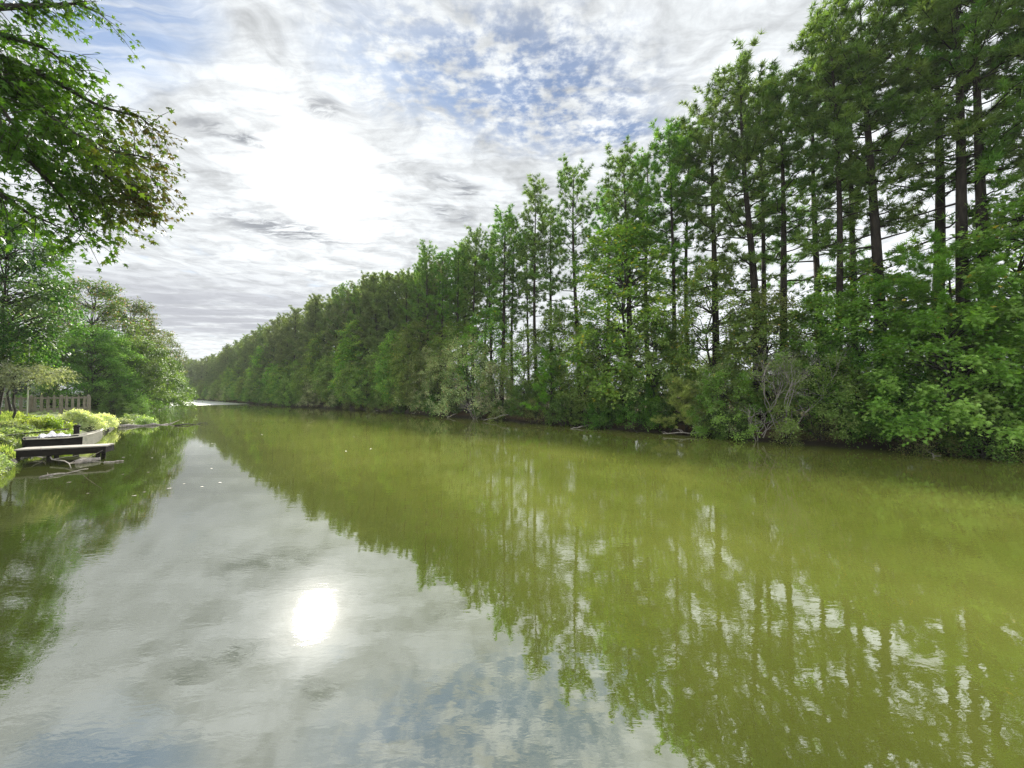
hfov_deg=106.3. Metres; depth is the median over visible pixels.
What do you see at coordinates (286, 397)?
shrub
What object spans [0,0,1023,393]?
sky
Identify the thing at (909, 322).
sweetgum tree
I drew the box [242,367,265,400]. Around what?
sweetgum tree
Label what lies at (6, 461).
ground cover plant
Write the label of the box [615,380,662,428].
shrub
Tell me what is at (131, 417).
ground cover plant
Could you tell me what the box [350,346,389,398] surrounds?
sweetgum tree
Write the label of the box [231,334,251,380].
pine tree
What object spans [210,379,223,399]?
sweetgum tree
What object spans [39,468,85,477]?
fallen branch
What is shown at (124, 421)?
ground cover plant
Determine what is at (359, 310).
pine tree
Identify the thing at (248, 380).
shrub
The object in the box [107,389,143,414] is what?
shrub
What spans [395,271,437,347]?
pine tree
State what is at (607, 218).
pine tree
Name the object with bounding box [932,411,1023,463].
shrub
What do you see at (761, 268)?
pine tree
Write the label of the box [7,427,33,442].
ground cover plant
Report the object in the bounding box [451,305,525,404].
sweetgum tree
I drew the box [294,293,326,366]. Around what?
pine tree
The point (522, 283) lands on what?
pine tree
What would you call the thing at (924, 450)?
shrub
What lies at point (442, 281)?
pine tree
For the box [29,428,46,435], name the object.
ground cover plant
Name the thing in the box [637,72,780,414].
pine tree
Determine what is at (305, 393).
shrub
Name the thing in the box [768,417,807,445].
shrub
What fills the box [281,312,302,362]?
pine tree
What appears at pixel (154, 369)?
spreading tree
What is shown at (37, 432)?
oar
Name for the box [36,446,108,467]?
fallen branch
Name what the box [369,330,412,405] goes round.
sweetgum tree
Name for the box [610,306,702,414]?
sweetgum tree
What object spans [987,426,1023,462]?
shrub
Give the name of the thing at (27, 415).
perennial plant
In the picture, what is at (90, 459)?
driftwood log
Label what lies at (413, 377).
shrub
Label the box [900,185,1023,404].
sweetgum tree
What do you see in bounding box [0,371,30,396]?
weeping shrub
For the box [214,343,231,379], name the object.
pine tree
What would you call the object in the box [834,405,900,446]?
shrub
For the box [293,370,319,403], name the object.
shrub
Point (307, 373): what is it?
shrub
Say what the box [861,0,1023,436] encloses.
pine tree
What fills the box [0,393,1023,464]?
ground
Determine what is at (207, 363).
pine tree
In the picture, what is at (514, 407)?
shrub
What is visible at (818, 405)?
shrub
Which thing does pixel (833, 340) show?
shrub
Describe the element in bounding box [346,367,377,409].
sweetgum tree
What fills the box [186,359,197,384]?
pine tree
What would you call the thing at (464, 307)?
pine tree
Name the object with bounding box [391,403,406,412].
shrub
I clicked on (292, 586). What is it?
water
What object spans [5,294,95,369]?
broadleaf tree
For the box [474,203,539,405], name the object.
pine tree
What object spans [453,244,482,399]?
pine tree
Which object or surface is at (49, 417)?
perennial plant
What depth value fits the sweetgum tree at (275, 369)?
62.23 m
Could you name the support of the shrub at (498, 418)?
on the ground at (870, 444)
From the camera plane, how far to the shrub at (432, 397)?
33.81 m
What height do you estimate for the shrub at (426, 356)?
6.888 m
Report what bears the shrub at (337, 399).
on the ground at (870, 444)
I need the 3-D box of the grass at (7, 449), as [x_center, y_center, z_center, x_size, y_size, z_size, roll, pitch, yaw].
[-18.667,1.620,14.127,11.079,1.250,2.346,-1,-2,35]
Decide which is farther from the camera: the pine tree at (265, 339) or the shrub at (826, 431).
the pine tree at (265, 339)
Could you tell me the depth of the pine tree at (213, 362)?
105.71 m
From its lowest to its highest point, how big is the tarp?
0.256 m
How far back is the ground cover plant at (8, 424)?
13.56 m
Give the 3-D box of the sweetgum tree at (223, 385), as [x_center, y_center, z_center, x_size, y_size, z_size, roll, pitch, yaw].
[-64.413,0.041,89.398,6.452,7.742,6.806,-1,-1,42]
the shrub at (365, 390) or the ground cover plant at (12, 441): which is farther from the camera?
the shrub at (365, 390)
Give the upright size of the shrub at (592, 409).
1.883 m
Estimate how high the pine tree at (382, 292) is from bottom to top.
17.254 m
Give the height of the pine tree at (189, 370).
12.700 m
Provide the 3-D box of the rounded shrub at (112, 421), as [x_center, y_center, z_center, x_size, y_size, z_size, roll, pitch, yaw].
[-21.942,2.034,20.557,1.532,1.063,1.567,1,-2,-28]
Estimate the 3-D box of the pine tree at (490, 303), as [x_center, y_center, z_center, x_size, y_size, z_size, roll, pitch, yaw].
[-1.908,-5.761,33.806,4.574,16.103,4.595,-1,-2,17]
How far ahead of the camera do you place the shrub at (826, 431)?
14.61 m
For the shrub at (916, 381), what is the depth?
13.04 m
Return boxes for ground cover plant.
[0,419,25,428]
[0,426,24,442]
[0,432,19,446]
[0,436,22,447]
[0,454,17,468]
[0,456,8,470]
[0,463,8,474]
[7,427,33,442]
[11,422,40,433]
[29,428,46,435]
[114,417,136,425]
[115,413,144,423]
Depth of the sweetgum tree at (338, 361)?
46.51 m
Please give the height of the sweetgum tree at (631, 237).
12.002 m
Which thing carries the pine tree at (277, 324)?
on the ground at (870, 444)
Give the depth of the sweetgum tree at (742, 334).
17.08 m
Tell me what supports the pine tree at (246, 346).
on the ground at (870, 444)
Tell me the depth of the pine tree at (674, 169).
20.70 m
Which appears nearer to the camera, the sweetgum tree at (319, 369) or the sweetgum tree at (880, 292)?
the sweetgum tree at (880, 292)
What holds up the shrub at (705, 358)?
on the ground at (870, 444)
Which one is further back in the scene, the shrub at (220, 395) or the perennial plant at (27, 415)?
the shrub at (220, 395)
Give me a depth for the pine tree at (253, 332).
76.86 m
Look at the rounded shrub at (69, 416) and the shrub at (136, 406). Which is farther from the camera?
the shrub at (136, 406)
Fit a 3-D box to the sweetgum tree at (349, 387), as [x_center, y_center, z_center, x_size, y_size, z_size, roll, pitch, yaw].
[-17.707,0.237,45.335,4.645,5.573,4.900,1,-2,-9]
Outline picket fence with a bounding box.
[1,394,90,413]
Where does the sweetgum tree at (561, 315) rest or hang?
on the ground at (870, 444)
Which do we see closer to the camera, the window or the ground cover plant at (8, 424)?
the ground cover plant at (8, 424)
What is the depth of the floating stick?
24.04 m
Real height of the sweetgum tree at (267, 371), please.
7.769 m
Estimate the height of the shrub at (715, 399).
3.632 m
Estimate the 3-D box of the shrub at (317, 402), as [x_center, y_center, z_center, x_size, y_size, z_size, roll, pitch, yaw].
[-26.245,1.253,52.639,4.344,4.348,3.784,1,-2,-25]
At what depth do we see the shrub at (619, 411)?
21.11 m
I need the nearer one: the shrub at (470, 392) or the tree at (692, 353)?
the tree at (692, 353)
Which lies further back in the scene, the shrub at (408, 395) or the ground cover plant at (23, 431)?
the shrub at (408, 395)
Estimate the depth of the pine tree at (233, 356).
88.70 m
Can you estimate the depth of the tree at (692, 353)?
20.40 m
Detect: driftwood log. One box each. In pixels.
[75,457,100,463]
[118,420,178,426]
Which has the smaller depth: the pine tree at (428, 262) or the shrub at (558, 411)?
the shrub at (558, 411)
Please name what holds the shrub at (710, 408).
on the ground at (870, 444)
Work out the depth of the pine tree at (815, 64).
15.77 m
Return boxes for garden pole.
[26,337,30,414]
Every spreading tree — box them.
[1,334,109,408]
[2,321,167,412]
[63,334,192,417]
[99,342,201,412]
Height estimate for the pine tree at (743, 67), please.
18.455 m
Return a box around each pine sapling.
[520,347,576,414]
[561,389,584,425]
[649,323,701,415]
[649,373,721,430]
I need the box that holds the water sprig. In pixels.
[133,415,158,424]
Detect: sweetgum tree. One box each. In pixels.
[194,384,203,398]
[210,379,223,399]
[219,364,233,396]
[220,371,240,395]
[223,363,244,388]
[230,383,238,399]
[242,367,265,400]
[242,371,259,398]
[243,343,275,393]
[259,361,285,395]
[263,365,287,404]
[299,330,335,393]
[308,350,337,396]
[311,358,352,401]
[326,339,368,405]
[332,319,387,394]
[332,359,359,393]
[334,361,368,406]
[342,364,379,406]
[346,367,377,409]
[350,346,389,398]
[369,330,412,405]
[371,350,420,408]
[385,337,427,409]
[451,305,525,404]
[518,305,595,402]
[552,215,696,418]
[567,323,637,412]
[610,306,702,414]
[660,255,765,416]
[708,302,814,421]
[763,289,883,413]
[781,255,933,418]
[812,268,963,416]
[838,299,1023,450]
[887,292,1023,440]
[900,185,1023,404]
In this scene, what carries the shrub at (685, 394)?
on the ground at (870, 444)
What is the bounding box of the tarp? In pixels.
[37,431,70,437]
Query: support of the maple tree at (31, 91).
on the ground at (870, 444)
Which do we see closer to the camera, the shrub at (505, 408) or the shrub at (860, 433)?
the shrub at (860, 433)
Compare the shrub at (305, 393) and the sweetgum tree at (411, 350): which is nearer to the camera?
the sweetgum tree at (411, 350)
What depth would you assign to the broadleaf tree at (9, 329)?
15.90 m
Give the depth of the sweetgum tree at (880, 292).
14.27 m
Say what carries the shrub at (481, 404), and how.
on the ground at (870, 444)
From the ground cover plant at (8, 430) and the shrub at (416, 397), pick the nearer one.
the ground cover plant at (8, 430)
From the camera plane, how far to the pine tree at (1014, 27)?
13.29 m
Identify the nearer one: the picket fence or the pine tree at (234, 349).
the picket fence
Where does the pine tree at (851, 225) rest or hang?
on the ground at (870, 444)
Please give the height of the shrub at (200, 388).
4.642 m
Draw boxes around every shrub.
[0,359,84,418]
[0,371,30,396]
[54,408,99,425]
[70,414,109,431]
[93,412,120,428]
[95,392,132,417]
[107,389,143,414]
[122,402,154,418]
[140,395,173,414]
[195,385,203,396]
[202,387,210,398]
[215,386,226,400]
[220,389,232,401]
[236,387,251,400]
[241,389,254,403]
[245,368,255,397]
[267,380,291,403]
[279,382,309,406]
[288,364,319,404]
[291,384,313,404]
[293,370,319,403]
[294,350,324,399]
[295,377,322,405]
[305,381,331,406]
[315,375,334,403]
[326,380,348,407]
[331,395,341,407]
[352,401,366,409]
[359,358,374,398]
[363,350,385,401]
[370,389,394,409]
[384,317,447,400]
[391,348,446,408]
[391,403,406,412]
[396,352,436,396]
[403,373,435,405]
[407,347,457,412]
[408,354,464,414]
[408,397,425,412]
[409,382,438,410]
[421,394,449,415]
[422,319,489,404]
[434,331,498,417]
[442,399,463,416]
[461,395,482,418]
[471,402,487,416]
[473,359,520,417]
[487,407,506,421]
[488,325,564,410]
[489,401,510,418]
[503,384,539,417]
[523,397,553,422]
[527,373,556,411]
[541,393,580,426]
[551,320,631,417]
[578,400,616,429]
[595,400,624,429]
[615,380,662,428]
[635,398,678,431]
[681,366,780,442]
[685,361,758,433]
[691,350,731,413]
[698,404,750,440]
[709,284,828,416]
[740,403,791,441]
[744,343,892,437]
[745,355,805,418]
[767,352,887,445]
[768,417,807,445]
[790,324,930,447]
[802,414,847,442]
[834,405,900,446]
[863,370,961,449]
[893,421,966,456]
[925,370,1023,461]
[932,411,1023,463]
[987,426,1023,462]
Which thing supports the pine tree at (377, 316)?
on the ground at (870, 444)
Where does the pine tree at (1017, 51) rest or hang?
on the ground at (870, 444)
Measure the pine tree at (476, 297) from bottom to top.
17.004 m
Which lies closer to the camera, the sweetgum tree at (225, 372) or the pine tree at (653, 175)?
the pine tree at (653, 175)
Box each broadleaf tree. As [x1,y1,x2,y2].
[0,179,95,369]
[0,210,95,414]
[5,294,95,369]
[6,331,60,411]
[20,276,156,394]
[83,296,179,385]
[122,325,188,383]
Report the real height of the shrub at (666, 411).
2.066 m
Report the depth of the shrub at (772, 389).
18.74 m
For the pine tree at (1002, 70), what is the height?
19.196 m
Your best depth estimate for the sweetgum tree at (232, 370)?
84.50 m
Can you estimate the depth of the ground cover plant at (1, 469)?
9.42 m
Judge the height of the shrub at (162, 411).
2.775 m
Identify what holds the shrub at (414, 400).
on the ground at (870, 444)
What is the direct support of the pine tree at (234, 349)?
on the ground at (870, 444)
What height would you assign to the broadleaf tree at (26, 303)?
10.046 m
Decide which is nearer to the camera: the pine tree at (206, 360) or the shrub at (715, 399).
the shrub at (715, 399)
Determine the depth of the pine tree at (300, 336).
57.89 m
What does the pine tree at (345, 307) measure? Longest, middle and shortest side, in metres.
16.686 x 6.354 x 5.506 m
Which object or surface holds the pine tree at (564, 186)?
on the ground at (870, 444)
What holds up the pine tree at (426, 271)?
on the ground at (870, 444)
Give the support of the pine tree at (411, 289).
on the ground at (870, 444)
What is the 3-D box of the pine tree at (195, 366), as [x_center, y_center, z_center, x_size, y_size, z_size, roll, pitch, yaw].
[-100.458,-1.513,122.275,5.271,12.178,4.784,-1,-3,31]
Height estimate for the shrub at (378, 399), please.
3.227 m
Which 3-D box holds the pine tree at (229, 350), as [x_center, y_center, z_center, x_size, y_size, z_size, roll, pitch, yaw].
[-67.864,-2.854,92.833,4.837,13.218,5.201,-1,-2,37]
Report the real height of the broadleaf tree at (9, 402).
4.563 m
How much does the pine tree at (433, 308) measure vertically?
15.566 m
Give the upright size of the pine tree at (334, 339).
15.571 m
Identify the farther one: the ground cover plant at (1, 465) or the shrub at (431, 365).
the shrub at (431, 365)
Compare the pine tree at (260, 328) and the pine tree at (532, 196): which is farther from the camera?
the pine tree at (260, 328)
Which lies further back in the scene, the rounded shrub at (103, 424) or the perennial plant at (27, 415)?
the rounded shrub at (103, 424)
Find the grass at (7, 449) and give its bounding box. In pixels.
[0,411,45,457]
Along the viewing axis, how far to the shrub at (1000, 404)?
11.86 m
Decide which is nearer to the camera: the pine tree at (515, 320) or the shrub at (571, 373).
the shrub at (571, 373)
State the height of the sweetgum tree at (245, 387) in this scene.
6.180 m
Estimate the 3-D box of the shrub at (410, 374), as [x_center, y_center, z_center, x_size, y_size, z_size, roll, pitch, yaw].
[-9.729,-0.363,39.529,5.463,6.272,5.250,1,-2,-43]
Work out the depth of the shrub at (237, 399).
74.79 m
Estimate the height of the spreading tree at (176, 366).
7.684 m
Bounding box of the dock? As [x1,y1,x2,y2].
[13,443,114,461]
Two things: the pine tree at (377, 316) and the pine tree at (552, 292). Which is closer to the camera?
the pine tree at (552, 292)
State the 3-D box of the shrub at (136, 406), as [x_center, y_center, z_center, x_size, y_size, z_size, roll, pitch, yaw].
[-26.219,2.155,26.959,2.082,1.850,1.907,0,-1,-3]
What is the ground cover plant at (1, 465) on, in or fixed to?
on the ground at (870, 444)
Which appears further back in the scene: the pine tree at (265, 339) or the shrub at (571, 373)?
the pine tree at (265, 339)
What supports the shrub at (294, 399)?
on the ground at (870, 444)
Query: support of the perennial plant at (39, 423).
on the ground at (870, 444)
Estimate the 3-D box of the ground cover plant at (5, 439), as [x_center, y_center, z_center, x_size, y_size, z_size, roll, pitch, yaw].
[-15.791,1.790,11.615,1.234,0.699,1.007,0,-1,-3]
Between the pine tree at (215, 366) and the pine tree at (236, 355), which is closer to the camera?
the pine tree at (236, 355)
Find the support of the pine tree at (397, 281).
on the ground at (870, 444)
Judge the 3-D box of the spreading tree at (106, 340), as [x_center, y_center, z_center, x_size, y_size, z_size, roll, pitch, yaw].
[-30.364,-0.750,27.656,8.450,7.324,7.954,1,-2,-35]
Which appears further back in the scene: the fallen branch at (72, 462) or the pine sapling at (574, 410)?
the pine sapling at (574, 410)
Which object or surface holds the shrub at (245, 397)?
on the ground at (870, 444)
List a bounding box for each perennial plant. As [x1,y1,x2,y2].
[9,412,33,418]
[15,415,45,430]
[25,413,56,428]
[41,417,65,431]
[44,428,67,433]
[62,420,76,431]
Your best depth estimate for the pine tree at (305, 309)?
64.70 m
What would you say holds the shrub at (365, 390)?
on the ground at (870, 444)
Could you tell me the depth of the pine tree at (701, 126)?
21.54 m
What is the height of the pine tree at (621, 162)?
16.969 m
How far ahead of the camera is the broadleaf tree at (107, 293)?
30.98 m
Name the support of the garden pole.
on the ground at (870, 444)
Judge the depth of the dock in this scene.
11.32 m
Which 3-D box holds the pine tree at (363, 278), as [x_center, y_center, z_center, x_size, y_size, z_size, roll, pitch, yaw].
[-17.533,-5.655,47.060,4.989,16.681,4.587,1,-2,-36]
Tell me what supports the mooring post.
in the water
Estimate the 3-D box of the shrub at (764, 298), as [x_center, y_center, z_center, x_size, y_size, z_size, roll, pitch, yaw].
[12.455,-1.409,18.210,5.289,6.991,5.074,-1,-2,39]
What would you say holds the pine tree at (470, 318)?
on the ground at (870, 444)
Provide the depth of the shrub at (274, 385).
60.68 m
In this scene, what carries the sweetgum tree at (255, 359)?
on the ground at (870, 444)
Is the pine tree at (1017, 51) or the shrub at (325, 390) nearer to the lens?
the pine tree at (1017, 51)
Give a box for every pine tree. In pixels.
[185,360,193,378]
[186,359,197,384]
[189,360,201,387]
[192,358,205,383]
[197,356,210,385]
[203,357,212,385]
[205,353,216,382]
[207,351,220,384]
[210,353,221,383]
[210,357,217,382]
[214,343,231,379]
[216,347,227,380]
[219,346,235,382]
[226,346,235,385]
[228,339,242,381]
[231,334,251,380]
[231,342,241,381]
[234,340,246,376]
[237,334,257,399]
[242,330,261,373]
[248,330,270,374]
[249,329,265,367]
[251,323,264,359]
[253,324,274,378]
[259,319,280,370]
[265,312,293,377]
[272,315,296,380]
[275,305,304,376]
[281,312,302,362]
[285,301,307,364]
[287,310,311,395]
[292,298,325,374]
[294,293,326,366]
[303,300,339,368]
[313,293,341,355]
[318,287,347,350]
[320,295,349,375]
[327,280,351,354]
[331,280,365,403]
[345,279,368,361]
[348,270,387,369]
[349,271,396,375]
[366,270,405,365]
[371,270,397,328]
[376,272,400,367]
[379,270,413,353]
[390,267,420,354]
[393,272,419,342]
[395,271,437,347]
[400,262,432,386]
[402,239,444,393]
[403,248,447,364]
[420,256,456,365]
[422,248,460,379]
[427,238,490,402]
[430,257,470,357]
[439,242,472,385]
[450,262,484,366]
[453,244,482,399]
[455,223,496,406]
[463,229,511,379]
[466,251,509,398]
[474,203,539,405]
[494,215,532,405]
[504,172,565,407]
[506,225,547,386]
[520,198,573,408]
[528,153,606,413]
[569,183,640,370]
[582,135,667,411]
[613,145,678,409]
[622,117,723,415]
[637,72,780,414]
[646,114,720,379]
[672,29,805,418]
[720,66,824,416]
[726,60,848,417]
[753,65,870,410]
[764,0,928,422]
[781,0,1003,425]
[805,20,911,371]
[845,0,1023,407]
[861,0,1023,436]
[862,224,1023,427]
[867,0,1023,432]
[946,0,1023,291]
[979,2,1023,296]
[981,10,1023,133]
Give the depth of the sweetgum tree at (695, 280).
18.75 m
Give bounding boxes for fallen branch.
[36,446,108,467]
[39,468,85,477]
[663,429,700,433]
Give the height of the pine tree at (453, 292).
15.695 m
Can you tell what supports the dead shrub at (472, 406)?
on the ground at (870, 444)
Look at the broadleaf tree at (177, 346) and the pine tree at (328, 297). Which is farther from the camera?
the pine tree at (328, 297)
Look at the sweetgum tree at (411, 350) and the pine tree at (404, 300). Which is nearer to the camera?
the sweetgum tree at (411, 350)
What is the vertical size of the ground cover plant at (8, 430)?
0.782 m
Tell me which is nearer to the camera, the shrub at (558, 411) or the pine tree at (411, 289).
the shrub at (558, 411)
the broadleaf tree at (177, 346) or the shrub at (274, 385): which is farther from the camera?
the shrub at (274, 385)
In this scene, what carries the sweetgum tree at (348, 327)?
on the ground at (870, 444)
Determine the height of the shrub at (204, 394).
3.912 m
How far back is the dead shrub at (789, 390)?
14.95 m
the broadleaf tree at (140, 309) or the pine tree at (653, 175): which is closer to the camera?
the pine tree at (653, 175)
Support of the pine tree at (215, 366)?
on the ground at (870, 444)
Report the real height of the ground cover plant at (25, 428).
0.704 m
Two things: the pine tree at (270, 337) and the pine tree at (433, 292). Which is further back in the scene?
the pine tree at (270, 337)
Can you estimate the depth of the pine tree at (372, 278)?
45.63 m
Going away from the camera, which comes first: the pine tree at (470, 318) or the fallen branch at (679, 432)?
the fallen branch at (679, 432)
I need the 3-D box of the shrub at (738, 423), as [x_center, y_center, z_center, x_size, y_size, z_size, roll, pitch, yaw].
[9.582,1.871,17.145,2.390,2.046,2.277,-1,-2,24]
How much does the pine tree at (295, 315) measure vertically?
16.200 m
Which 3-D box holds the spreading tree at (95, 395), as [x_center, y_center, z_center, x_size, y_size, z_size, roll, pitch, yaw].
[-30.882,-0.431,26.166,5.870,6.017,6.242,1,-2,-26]
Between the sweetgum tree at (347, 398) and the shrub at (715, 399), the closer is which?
the shrub at (715, 399)
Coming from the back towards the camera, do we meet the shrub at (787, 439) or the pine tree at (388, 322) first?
the pine tree at (388, 322)
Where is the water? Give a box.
[0,400,1023,767]
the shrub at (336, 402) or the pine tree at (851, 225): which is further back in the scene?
the shrub at (336, 402)
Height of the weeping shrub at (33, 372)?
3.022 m
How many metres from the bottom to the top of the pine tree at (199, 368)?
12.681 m
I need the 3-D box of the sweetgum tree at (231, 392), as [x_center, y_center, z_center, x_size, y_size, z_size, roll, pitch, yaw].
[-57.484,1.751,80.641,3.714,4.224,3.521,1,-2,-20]
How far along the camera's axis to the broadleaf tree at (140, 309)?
36.34 m
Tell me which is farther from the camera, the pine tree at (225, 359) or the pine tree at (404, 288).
the pine tree at (225, 359)
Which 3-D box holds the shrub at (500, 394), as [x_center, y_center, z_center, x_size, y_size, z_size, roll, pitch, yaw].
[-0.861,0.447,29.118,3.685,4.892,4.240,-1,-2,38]
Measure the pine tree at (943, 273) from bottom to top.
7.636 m
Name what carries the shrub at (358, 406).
on the ground at (870, 444)
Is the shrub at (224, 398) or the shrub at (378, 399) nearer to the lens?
the shrub at (378, 399)
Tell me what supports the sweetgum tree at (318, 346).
on the ground at (870, 444)
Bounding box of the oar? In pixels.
[5,429,67,435]
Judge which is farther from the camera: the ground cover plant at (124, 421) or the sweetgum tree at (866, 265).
the ground cover plant at (124, 421)
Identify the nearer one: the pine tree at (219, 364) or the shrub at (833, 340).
the shrub at (833, 340)
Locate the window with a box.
[9,383,32,399]
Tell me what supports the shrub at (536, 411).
on the ground at (870, 444)
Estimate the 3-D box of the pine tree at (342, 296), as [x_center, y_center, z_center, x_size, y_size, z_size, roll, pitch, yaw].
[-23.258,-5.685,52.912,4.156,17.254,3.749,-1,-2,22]
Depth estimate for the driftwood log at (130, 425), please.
23.27 m
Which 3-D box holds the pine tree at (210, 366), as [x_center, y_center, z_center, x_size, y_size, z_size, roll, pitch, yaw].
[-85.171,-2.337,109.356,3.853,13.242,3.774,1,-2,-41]
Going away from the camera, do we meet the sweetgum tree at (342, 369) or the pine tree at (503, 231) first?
the pine tree at (503, 231)
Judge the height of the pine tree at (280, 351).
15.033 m
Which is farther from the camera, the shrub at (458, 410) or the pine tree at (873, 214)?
the shrub at (458, 410)
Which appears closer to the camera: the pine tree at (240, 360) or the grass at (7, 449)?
the grass at (7, 449)
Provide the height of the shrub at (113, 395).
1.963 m
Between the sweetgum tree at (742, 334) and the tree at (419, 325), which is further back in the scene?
the tree at (419, 325)
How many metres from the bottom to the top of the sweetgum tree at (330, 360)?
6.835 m
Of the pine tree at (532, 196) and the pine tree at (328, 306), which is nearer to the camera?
the pine tree at (532, 196)
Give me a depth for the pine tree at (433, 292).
40.79 m
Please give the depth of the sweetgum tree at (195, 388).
112.49 m
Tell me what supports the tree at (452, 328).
on the ground at (870, 444)
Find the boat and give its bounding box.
[22,429,103,447]
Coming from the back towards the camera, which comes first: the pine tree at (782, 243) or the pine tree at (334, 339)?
the pine tree at (334, 339)
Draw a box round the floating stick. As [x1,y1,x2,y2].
[174,423,200,425]
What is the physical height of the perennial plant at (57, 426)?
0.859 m
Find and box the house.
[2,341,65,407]
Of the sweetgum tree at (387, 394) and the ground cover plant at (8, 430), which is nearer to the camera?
the ground cover plant at (8, 430)
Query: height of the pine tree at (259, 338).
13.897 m
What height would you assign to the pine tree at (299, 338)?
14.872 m
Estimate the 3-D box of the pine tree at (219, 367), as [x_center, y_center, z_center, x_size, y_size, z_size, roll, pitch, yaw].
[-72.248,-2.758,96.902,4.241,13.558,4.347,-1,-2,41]
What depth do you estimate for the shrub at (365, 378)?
44.70 m
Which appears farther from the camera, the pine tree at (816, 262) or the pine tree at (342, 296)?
the pine tree at (342, 296)
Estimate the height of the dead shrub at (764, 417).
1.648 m
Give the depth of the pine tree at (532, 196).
27.31 m
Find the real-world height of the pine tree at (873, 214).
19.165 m
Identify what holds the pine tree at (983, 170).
on the ground at (870, 444)
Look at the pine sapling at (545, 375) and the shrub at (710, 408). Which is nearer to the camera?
the shrub at (710, 408)
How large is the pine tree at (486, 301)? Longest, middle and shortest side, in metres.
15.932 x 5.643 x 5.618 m
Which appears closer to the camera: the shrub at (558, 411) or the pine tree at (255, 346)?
the shrub at (558, 411)
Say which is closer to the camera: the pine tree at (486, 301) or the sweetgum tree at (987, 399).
the sweetgum tree at (987, 399)
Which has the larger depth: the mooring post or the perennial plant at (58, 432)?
the perennial plant at (58, 432)
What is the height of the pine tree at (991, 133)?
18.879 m
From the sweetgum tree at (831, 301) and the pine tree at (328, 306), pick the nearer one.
the sweetgum tree at (831, 301)
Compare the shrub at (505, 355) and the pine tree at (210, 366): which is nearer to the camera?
the shrub at (505, 355)
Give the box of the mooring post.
[73,425,80,433]
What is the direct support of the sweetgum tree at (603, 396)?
on the ground at (870, 444)
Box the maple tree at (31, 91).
[0,0,192,278]
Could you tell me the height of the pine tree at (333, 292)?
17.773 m
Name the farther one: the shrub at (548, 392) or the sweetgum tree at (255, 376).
the sweetgum tree at (255, 376)
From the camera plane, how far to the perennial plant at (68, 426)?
15.95 m

